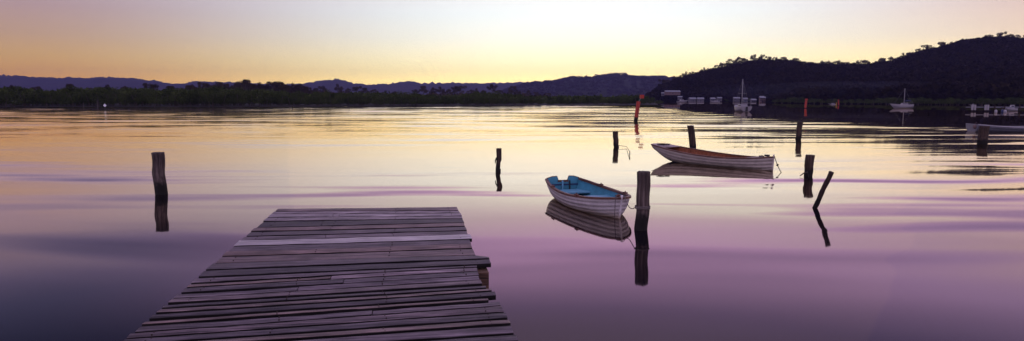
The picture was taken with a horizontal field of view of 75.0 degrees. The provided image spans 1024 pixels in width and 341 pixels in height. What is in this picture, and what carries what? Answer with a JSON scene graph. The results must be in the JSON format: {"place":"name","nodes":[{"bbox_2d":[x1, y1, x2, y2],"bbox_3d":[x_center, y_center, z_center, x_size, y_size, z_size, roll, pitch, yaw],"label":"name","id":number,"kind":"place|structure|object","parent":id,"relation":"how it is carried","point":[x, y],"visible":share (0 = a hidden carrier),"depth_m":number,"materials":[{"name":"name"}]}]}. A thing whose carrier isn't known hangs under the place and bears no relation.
{"place":"outdoors","nodes":[
{"label":"outdoors","id":0,"kind":"place"},
{"bbox_2d":[0,74,524,94],"bbox_3d":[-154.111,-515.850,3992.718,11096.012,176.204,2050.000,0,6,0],"label":"hills","id":1,"kind":"structure","parent":0,"point":[48,83],"depth_m":3846.82,"materials":[{"name":"grey plant"}]},
{"bbox_2d":[0,102,657,106],"bbox_3d":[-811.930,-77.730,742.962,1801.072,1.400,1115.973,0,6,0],"label":"ground","id":2,"kind":"structure","parent":0,"point":[257,105],"depth_m":212.11,"materials":[{"name":"black"}]},
{"bbox_2d":[7,85,22,104],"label":"mangrove tree","id":3,"kind":"object","parent":2,"relation":"on","point":[13,89],"visible":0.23,"depth_m":203.79,"materials":[{"name":"green plant"}]},
{"bbox_2d":[19,87,31,104],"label":"mangrove tree","id":4,"kind":"object","parent":2,"relation":"on","point":[25,89],"visible":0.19,"depth_m":205.48,"materials":[{"name":"green plant"}]},
{"bbox_2d":[36,91,55,105],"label":"mangrove tree","id":5,"kind":"object","parent":2,"relation":"on","point":[42,94],"visible":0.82,"depth_m":195.50,"materials":[{"name":"green plant"}]},
{"bbox_2d":[43,90,67,105],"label":"mangrove tree","id":6,"kind":"object","parent":2,"relation":"on","point":[52,93],"visible":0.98,"depth_m":195.36,"materials":[{"name":"green plant"}]},
{"bbox_2d":[57,86,86,104],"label":"mangrove tree","id":7,"kind":"object","parent":2,"relation":"on","point":[68,89],"visible":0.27,"depth_m":202.41,"materials":[{"name":"green plant"}]},
{"bbox_2d":[70,88,91,104],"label":"mangrove tree","id":8,"kind":"object","parent":2,"relation":"on","point":[81,94],"visible":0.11,"depth_m":201.76,"materials":[{"name":"green plant"}]},
{"bbox_2d":[88,88,110,105],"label":"mangrove tree","id":9,"kind":"object","parent":2,"relation":"on","point":[99,96],"visible":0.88,"depth_m":194.20,"materials":[{"name":"green plant"}]},
{"bbox_2d":[100,92,115,105],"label":"mangrove tree","id":10,"kind":"object","parent":2,"relation":"on","point":[107,100],"visible":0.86,"depth_m":193.99,"materials":[{"name":"green plant"}]},
{"bbox_2d":[114,87,136,104],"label":"mangrove tree","id":11,"kind":"object","parent":2,"relation":"on","point":[117,93],"visible":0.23,"depth_m":201.78,"materials":[{"name":"green plant"}]},
{"bbox_2d":[136,88,150,104],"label":"mangrove tree","id":12,"kind":"object","parent":2,"relation":"on","point":[144,90],"visible":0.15,"depth_m":203.64,"materials":[{"name":"green plant"}]},
{"bbox_2d":[142,83,158,89],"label":"gum tree","id":13,"kind":"object","parent":2,"relation":"on","point":[152,86],"visible":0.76,"depth_m":313.81,"materials":[{"name":"green plant"}]},
{"bbox_2d":[159,87,185,104],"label":"mangrove tree","id":14,"kind":"object","parent":2,"relation":"on","point":[172,91],"visible":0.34,"depth_m":201.34,"materials":[{"name":"green plant"}]},
{"bbox_2d":[174,89,187,105],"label":"mangrove tree","id":15,"kind":"object","parent":2,"relation":"on","point":[177,98],"visible":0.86,"depth_m":193.43,"materials":[{"name":"green plant"}]},
{"bbox_2d":[197,82,209,88],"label":"gum tree","id":16,"kind":"object","parent":2,"relation":"on","point":[204,85],"visible":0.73,"depth_m":422.28,"materials":[{"name":"green plant"}]},
{"bbox_2d":[206,86,222,104],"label":"mangrove tree","id":17,"kind":"object","parent":2,"relation":"on","point":[216,90],"visible":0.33,"depth_m":203.85,"materials":[{"name":"green plant"}]},
{"bbox_2d":[237,79,253,89],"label":"gum tree","id":18,"kind":"object","parent":2,"relation":"on","point":[244,82],"visible":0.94,"depth_m":406.24,"materials":[{"name":"green plant"}]},
{"bbox_2d":[265,81,275,90],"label":"gum tree","id":19,"kind":"object","parent":2,"relation":"on","point":[270,83],"visible":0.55,"depth_m":444.55,"materials":[{"name":"green plant"}]},
{"bbox_2d":[273,81,285,88],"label":"gum tree","id":20,"kind":"object","parent":2,"relation":"on","point":[280,84],"visible":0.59,"depth_m":432.27,"materials":[{"name":"green plant"}]},
{"bbox_2d":[274,92,287,105],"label":"mangrove tree","id":21,"kind":"object","parent":2,"relation":"on","point":[280,98],"visible":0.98,"depth_m":202.06,"materials":[{"name":"green plant"}]},
{"bbox_2d":[279,85,291,92],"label":"gum tree","id":22,"kind":"object","parent":2,"relation":"on","point":[288,89],"visible":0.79,"depth_m":419.37,"materials":[{"name":"green plant"}]},
{"bbox_2d":[284,96,299,105],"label":"mangrove tree","id":23,"kind":"object","parent":2,"relation":"on","point":[288,102],"visible":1,"depth_m":202.04,"materials":[{"name":"green plant"}]},
{"bbox_2d":[293,83,305,92],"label":"gum tree","id":24,"kind":"object","parent":2,"relation":"on","point":[300,87],"visible":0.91,"depth_m":442.75,"materials":[{"name":"green plant"}]},
{"bbox_2d":[300,95,312,105],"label":"mangrove tree","id":25,"kind":"object","parent":2,"relation":"on","point":[307,100],"visible":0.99,"depth_m":203.38,"materials":[{"name":"green plant"}]},
{"bbox_2d":[313,97,320,105],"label":"mangrove tree","id":26,"kind":"object","parent":2,"relation":"on","point":[316,99],"visible":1,"depth_m":203.16,"materials":[{"name":"green plant"}]},
{"bbox_2d":[0,86,648,103],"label":"mangrove forest","id":27,"kind":"object","parent":2,"relation":"on","point":[575,97],"visible":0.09,"depth_m":263.16,"materials":[{"name":"green plant"}]},
{"bbox_2d":[323,89,334,104],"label":"mangrove tree","id":28,"kind":"object","parent":2,"relation":"on","point":[328,94],"visible":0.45,"depth_m":214.36,"materials":[{"name":"green plant"}]},
{"bbox_2d":[327,96,337,105],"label":"mangrove tree","id":29,"kind":"object","parent":2,"relation":"on","point":[333,102],"visible":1,"depth_m":205.84,"materials":[{"name":"green plant"}]},
{"bbox_2d":[334,83,343,92],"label":"gum tree","id":30,"kind":"object","parent":2,"relation":"on","point":[340,89],"visible":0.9,"depth_m":672.20,"materials":[{"name":"green plant"}]},
{"bbox_2d":[335,94,343,105],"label":"mangrove tree","id":31,"kind":"object","parent":2,"relation":"on","point":[340,102],"visible":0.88,"depth_m":207.43,"materials":[{"name":"green plant"}]},
{"bbox_2d":[343,93,353,104],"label":"mangrove tree","id":32,"kind":"object","parent":2,"relation":"on","point":[347,100],"visible":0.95,"depth_m":209.41,"materials":[{"name":"green plant"}]},
{"bbox_2d":[348,93,356,104],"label":"mangrove tree","id":33,"kind":"object","parent":2,"relation":"on","point":[351,96],"visible":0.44,"depth_m":217.01,"materials":[{"name":"green plant"}]},
{"bbox_2d":[354,95,363,105],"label":"mangrove tree","id":34,"kind":"object","parent":2,"relation":"on","point":[358,100],"visible":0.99,"depth_m":208.81,"materials":[{"name":"green plant"}]},
{"bbox_2d":[352,93,368,105],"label":"mangrove tree","id":35,"kind":"object","parent":2,"relation":"on","point":[363,97],"visible":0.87,"depth_m":210.28,"materials":[{"name":"green plant"}]},
{"bbox_2d":[179,86,556,96],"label":"gum woodland","id":36,"kind":"object","parent":2,"relation":"on","point":[524,94],"visible":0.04,"depth_m":529.55,"materials":[{"name":"green plant"}]},
{"bbox_2d":[364,92,371,104],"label":"mangrove tree","id":37,"kind":"object","parent":2,"relation":"on","point":[369,97],"visible":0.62,"depth_m":219.80,"materials":[{"name":"green plant"}]},
{"bbox_2d":[370,97,382,105],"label":"mangrove tree","id":38,"kind":"object","parent":2,"relation":"on","point":[374,101],"visible":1,"depth_m":211.46,"materials":[{"name":"green plant"}]},
{"bbox_2d":[370,92,383,104],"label":"mangrove tree","id":39,"kind":"object","parent":2,"relation":"on","point":[373,94],"visible":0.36,"depth_m":220.52,"materials":[{"name":"green plant"}]},
{"bbox_2d":[375,94,388,105],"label":"mangrove tree","id":40,"kind":"object","parent":2,"relation":"on","point":[382,100],"visible":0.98,"depth_m":212.79,"materials":[{"name":"green plant"}]},
{"bbox_2d":[384,94,400,105],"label":"mangrove tree","id":41,"kind":"object","parent":2,"relation":"on","point":[391,98],"visible":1,"depth_m":213.35,"materials":[{"name":"green plant"}]},
{"bbox_2d":[399,97,406,105],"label":"mangrove tree","id":42,"kind":"object","parent":2,"relation":"on","point":[403,100],"visible":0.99,"depth_m":213.54,"materials":[{"name":"green plant"}]},
{"bbox_2d":[394,91,416,104],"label":"mangrove tree","id":43,"kind":"object","parent":2,"relation":"on","point":[400,92],"visible":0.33,"depth_m":222.98,"materials":[{"name":"green plant"}]},
{"bbox_2d":[405,95,416,104],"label":"mangrove tree","id":44,"kind":"object","parent":2,"relation":"on","point":[409,99],"visible":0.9,"depth_m":214.92,"materials":[{"name":"green plant"}]},
{"bbox_2d":[409,96,422,105],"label":"mangrove tree","id":45,"kind":"object","parent":2,"relation":"on","point":[418,101],"visible":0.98,"depth_m":214.21,"materials":[{"name":"green plant"}]},
{"bbox_2d":[419,86,427,93],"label":"gum tree","id":46,"kind":"object","parent":2,"relation":"on","point":[423,89],"visible":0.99,"depth_m":639.78,"materials":[{"name":"green plant"}]},
{"bbox_2d":[419,96,429,105],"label":"mangrove tree","id":47,"kind":"object","parent":2,"relation":"on","point":[424,101],"visible":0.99,"depth_m":215.44,"materials":[{"name":"green plant"}]},
{"bbox_2d":[428,96,436,104],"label":"mangrove tree","id":48,"kind":"object","parent":2,"relation":"on","point":[433,101],"visible":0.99,"depth_m":218.09,"materials":[{"name":"green plant"}]},
{"bbox_2d":[432,94,441,104],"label":"mangrove tree","id":49,"kind":"object","parent":2,"relation":"on","point":[438,100],"visible":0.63,"depth_m":228.41,"materials":[{"name":"green plant"}]},
{"bbox_2d":[441,96,449,104],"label":"mangrove tree","id":50,"kind":"object","parent":2,"relation":"on","point":[444,100],"visible":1,"depth_m":219.03,"materials":[{"name":"green plant"}]},
{"bbox_2d":[449,95,459,103],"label":"mangrove tree","id":51,"kind":"object","parent":2,"relation":"on","point":[455,99],"visible":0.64,"depth_m":230.36,"materials":[{"name":"green plant"}]},
{"bbox_2d":[451,86,460,93],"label":"gum tree","id":52,"kind":"object","parent":2,"relation":"on","point":[454,88],"visible":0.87,"depth_m":621.07,"materials":[{"name":"green plant"}]},
{"bbox_2d":[458,96,468,104],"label":"mangrove tree","id":53,"kind":"object","parent":2,"relation":"on","point":[461,102],"visible":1,"depth_m":221.80,"materials":[{"name":"green plant"}]},
{"bbox_2d":[459,94,473,104],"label":"mangrove tree","id":54,"kind":"object","parent":2,"relation":"on","point":[470,99],"visible":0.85,"depth_m":223.23,"materials":[{"name":"green plant"}]},
{"bbox_2d":[470,91,481,103],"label":"mangrove tree","id":55,"kind":"object","parent":2,"relation":"on","point":[473,94],"visible":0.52,"depth_m":234.19,"materials":[{"name":"green plant"}]},
{"bbox_2d":[473,94,481,104],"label":"mangrove tree","id":56,"kind":"object","parent":2,"relation":"on","point":[477,100],"visible":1,"depth_m":226.01,"materials":[{"name":"green plant"}]},
{"bbox_2d":[481,91,501,103],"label":"mangrove tree","id":57,"kind":"object","parent":2,"relation":"on","point":[491,93],"visible":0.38,"depth_m":236.45,"materials":[{"name":"green plant"}]},
{"bbox_2d":[486,84,497,92],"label":"gum tree","id":58,"kind":"object","parent":2,"relation":"on","point":[491,86],"visible":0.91,"depth_m":621.76,"materials":[{"name":"green plant"}]},
{"bbox_2d":[487,94,497,104],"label":"mangrove tree","id":59,"kind":"object","parent":2,"relation":"on","point":[492,97],"visible":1,"depth_m":226.78,"materials":[{"name":"green plant"}]},
{"bbox_2d":[497,97,506,104],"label":"mangrove tree","id":60,"kind":"object","parent":2,"relation":"on","point":[500,100],"visible":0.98,"depth_m":229.44,"materials":[{"name":"green plant"}]},
{"bbox_2d":[502,93,514,103],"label":"mangrove tree","id":61,"kind":"object","parent":2,"relation":"on","point":[506,97],"visible":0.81,"depth_m":239.19,"materials":[{"name":"green plant"}]},
{"bbox_2d":[508,86,516,93],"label":"gum tree","id":62,"kind":"object","parent":2,"relation":"on","point":[510,90],"visible":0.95,"depth_m":598.94,"materials":[{"name":"green plant"}]},
{"bbox_2d":[510,96,518,104],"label":"mangrove tree","id":63,"kind":"object","parent":2,"relation":"on","point":[515,101],"visible":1,"depth_m":230.34,"materials":[{"name":"green plant"}]},
{"bbox_2d":[515,94,526,102],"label":"mangrove tree","id":64,"kind":"object","parent":2,"relation":"on","point":[519,96],"visible":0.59,"depth_m":240.99,"materials":[{"name":"green plant"}]},
{"bbox_2d":[525,96,533,103],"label":"mangrove tree","id":65,"kind":"object","parent":2,"relation":"on","point":[529,99],"visible":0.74,"depth_m":240.60,"materials":[{"name":"green plant"}]},
{"bbox_2d":[555,95,565,103],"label":"mangrove tree","id":66,"kind":"object","parent":2,"relation":"on","point":[562,100],"visible":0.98,"depth_m":248.73,"materials":[{"name":"green plant"}]},
{"bbox_2d":[576,96,585,103],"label":"mangrove tree","id":67,"kind":"object","parent":2,"relation":"on","point":[579,100],"visible":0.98,"depth_m":254.25,"materials":[{"name":"green plant"}]},
{"bbox_2d":[583,96,595,103],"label":"mangrove tree","id":68,"kind":"object","parent":2,"relation":"on","point":[591,99],"visible":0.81,"depth_m":256.93,"materials":[{"name":"green plant"}]},
{"bbox_2d":[611,97,620,103],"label":"mangrove tree","id":69,"kind":"object","parent":2,"relation":"on","point":[616,99],"visible":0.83,"depth_m":260.32,"materials":[{"name":"green plant"}]},
{"bbox_2d":[619,94,627,103],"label":"mangrove tree","id":70,"kind":"object","parent":2,"relation":"on","point":[623,97],"visible":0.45,"depth_m":262.49,"materials":[{"name":"green plant"}]},
{"bbox_2d":[631,94,643,102],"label":"mangrove tree","id":71,"kind":"object","parent":2,"relation":"on","point":[635,100],"visible":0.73,"depth_m":267.19,"materials":[{"name":"green plant"}]},
{"bbox_2d":[0,101,1023,340],"bbox_3d":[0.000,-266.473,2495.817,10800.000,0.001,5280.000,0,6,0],"label":"water","id":72,"kind":"structure","parent":0,"point":[910,227],"depth_m":14.79,"materials":[{"name":"purple liquid"}]},
{"bbox_2d":[151,152,167,194],"bbox_3d":[-8.873,0.414,16.851,0.373,1.766,0.324,0,6,0],"label":"mooring post","id":73,"kind":"object","parent":72,"relation":"in","point":[158,173],"visible":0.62,"depth_m":16.70,"materials":[{"name":"brown wood"}]},
{"bbox_2d":[124,207,517,340],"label":"jetty","id":74,"kind":"object","parent":72,"relation":"in","point":[370,274],"visible":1,"depth_m":5.02,"materials":[{"name":"grey wood"}]},
{"bbox_2d":[495,148,501,171],"bbox_3d":[-0.452,0.006,21.961,0.223,1.483,0.194,0,6,0],"label":"mooring post","id":75,"kind":"object","parent":72,"relation":"in","point":[498,159],"visible":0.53,"depth_m":21.86,"materials":[{"name":"brown wood"}]},
{"bbox_2d":[545,175,630,217],"bbox_3d":[1.727,0.611,14.955,1.344,0.623,3.432,-2,6,-16],"label":"dinghy","id":76,"kind":"object","parent":72,"relation":"on","point":[580,194],"visible":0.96,"depth_m":14.73,"materials":[{"name":"paint"}]},
{"bbox_2d":[613,131,618,147],"bbox_3d":[5.167,-1.199,33.037,0.378,1.506,0.299,0,6,0],"label":"mooring post","id":77,"kind":"object","parent":72,"relation":"in","point":[615,140],"visible":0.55,"depth_m":32.88,"materials":[{"name":"brown wood"}]},
{"bbox_2d":[634,95,643,120],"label":"channel marker","id":78,"kind":"object","parent":72,"relation":"in","point":[637,110],"visible":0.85,"depth_m":71.21,"materials":[{"name":"red wood"}]},
{"bbox_2d":[634,171,650,230],"bbox_3d":[2.383,0.898,12.261,0.297,1.788,0.264,0,6,0],"label":"mooring post","id":79,"kind":"object","parent":72,"relation":"in","point":[643,196],"visible":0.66,"depth_m":12.14,"materials":[{"name":"brown wood"}]},
{"bbox_2d":[624,196,649,209],"bbox_3d":[2.394,0.650,12.755,0.292,0.149,1.310,0,6,0],"label":"mooring rope","id":80,"kind":"object","parent":79,"relation":"attached to","point":[640,208],"visible":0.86,"depth_m":12.15,"materials":[{"name":"grey fabric"}]},
{"bbox_2d":[687,125,695,148],"bbox_3d":[8.508,-1.202,31.425,0.550,1.858,0.310,0,6,0],"label":"mooring post","id":81,"kind":"object","parent":72,"relation":"in","point":[692,138],"visible":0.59,"depth_m":31.27,"materials":[{"name":"brown wood"}]},
{"bbox_2d":[688,97,695,101],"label":"house","id":82,"kind":"structure","parent":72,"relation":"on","point":[691,99],"depth_m":515.67,"materials":[{"name":"white glass"}]},
{"bbox_2d":[697,97,703,101],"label":"house","id":83,"kind":"structure","parent":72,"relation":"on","point":[700,99],"depth_m":513.50,"materials":[{"name":"white glass"}]},
{"bbox_2d":[651,143,774,170],"bbox_3d":[7.232,-0.470,24.341,1.429,0.771,5.241,-4,7,-34],"label":"rowboat","id":84,"kind":"object","parent":72,"relation":"on","point":[681,154],"visible":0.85,"depth_m":23.86,"materials":[{"name":"wood"},{"name":"white paint"},{"name":"orange-red paint"}]},
{"bbox_2d":[734,79,751,111],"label":"sailing boat","id":85,"kind":"object","parent":72,"relation":"on","point":[741,107],"visible":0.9,"depth_m":121.98,"materials":[{"name":"white paint"}]},
{"bbox_2d":[795,122,802,139],"bbox_3d":[16.863,-1.999,39.315,0.493,1.753,0.334,0,6,0],"label":"mooring post","id":86,"kind":"object","parent":72,"relation":"in","point":[799,130],"visible":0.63,"depth_m":39.16,"materials":[{"name":"brown wood"}]},
{"bbox_2d":[804,155,814,176],"bbox_3d":[9.209,0.194,20.697,0.289,1.380,0.256,0,6,0],"label":"mooring post","id":87,"kind":"object","parent":72,"relation":"in","point":[809,164],"visible":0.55,"depth_m":20.57,"materials":[{"name":"brown wood"}]},
{"bbox_2d":[812,171,833,207],"bbox_3d":[6.737,0.628,14.641,0.117,1.278,0.586,-5,8,-40],"label":"leaning pole","id":88,"kind":"object","parent":72,"relation":"in","point":[823,189],"visible":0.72,"depth_m":14.52,"materials":[{"name":"brown wood"}]},
{"bbox_2d":[890,89,913,107],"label":"sailing boat","id":89,"kind":"object","parent":72,"relation":"on","point":[904,105],"visible":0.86,"depth_m":163.51,"materials":[{"name":"white paint"}]},
{"bbox_2d":[907,98,916,103],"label":"mangrove tree","id":90,"kind":"object","parent":72,"relation":"in","point":[913,100],"visible":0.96,"depth_m":253.15,"materials":[{"name":"green plant"}]},
{"bbox_2d":[944,97,960,103],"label":"mangrove tree","id":91,"kind":"object","parent":72,"relation":"in","point":[949,100],"visible":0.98,"depth_m":241.09,"materials":[{"name":"green plant"}]},
{"bbox_2d":[977,126,989,143],"bbox_3d":[24.917,-1.534,35.400,0.630,1.667,0.524,0,6,0],"label":"mooring post","id":92,"kind":"object","parent":72,"relation":"in","point":[983,134],"visible":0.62,"depth_m":35.17,"materials":[{"name":"brown wood"}]},
{"bbox_2d":[966,122,1023,131],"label":"moored boat","id":93,"kind":"object","parent":72,"relation":"on","point":[975,127],"visible":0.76,"depth_m":47.94,"materials":[{"name":"grey paint"}]},
{"bbox_2d":[966,104,1023,111],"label":"distant jetty","id":94,"kind":"object","parent":72,"relation":"in","point":[985,107],"visible":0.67,"depth_m":122.90,"materials":[{"name":"white paint"}]},
{"bbox_2d":[1005,105,1017,110],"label":"motor boat","id":95,"kind":"object","parent":72,"relation":"on","point":[1011,109],"visible":0.71,"depth_m":128.53,"materials":[{"name":"white paint"}]},
{"bbox_2d":[0,0,1023,84],"label":"sky","id":96,"kind":"structure","parent":0,"point":[367,42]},
{"bbox_2d":[501,76,661,96],"bbox_3d":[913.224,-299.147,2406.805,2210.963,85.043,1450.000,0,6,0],"label":"hills","id":97,"kind":"structure","parent":0,"point":[626,83],"depth_m":2010.54,"materials":[{"name":"black plant"}]},
{"bbox_2d":[501,72,675,96],"bbox_3d":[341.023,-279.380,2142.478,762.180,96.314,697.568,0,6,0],"label":"distant forest","id":98,"kind":"object","parent":97,"relation":"on","point":[582,79],"visible":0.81,"depth_m":2081.46,"materials":[{"name":"blue plant"}]},
{"bbox_2d":[655,51,1022,105],"bbox_3d":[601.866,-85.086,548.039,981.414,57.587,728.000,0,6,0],"label":"hills","id":99,"kind":"structure","parent":0,"point":[708,100],"depth_m":335.35,"materials":[{"name":"black plant"}]},
{"bbox_2d":[664,90,680,94],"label":"house","id":100,"kind":"structure","parent":99,"relation":"on","point":[671,92],"depth_m":554.62,"materials":[{"name":"pink brick"}]},
{"bbox_2d":[759,96,765,101],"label":"house","id":101,"kind":"structure","parent":99,"relation":"on","point":[762,98],"depth_m":465.87,"materials":[{"name":"white brick"}]},
{"bbox_2d":[645,36,1023,100],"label":"hill forest","id":102,"kind":"object","parent":99,"relation":"on","point":[995,78],"visible":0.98,"depth_m":498.26,"materials":[{"name":"green plant"}]},
{"bbox_2d":[976,97,987,105],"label":"mangrove tree","id":103,"kind":"object","parent":99,"relation":"on","point":[982,100],"visible":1,"depth_m":231.09,"materials":[{"name":"green plant"}]},
{"bbox_2d":[982,98,997,105],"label":"mangrove tree","id":104,"kind":"object","parent":99,"relation":"on","point":[988,102],"visible":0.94,"depth_m":231.36,"materials":[{"name":"green plant"}]},
{"bbox_2d":[1004,97,1022,104],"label":"mangrove tree","id":105,"kind":"object","parent":99,"relation":"on","point":[1012,100],"visible":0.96,"depth_m":226.45,"materials":[{"name":"green plant"}]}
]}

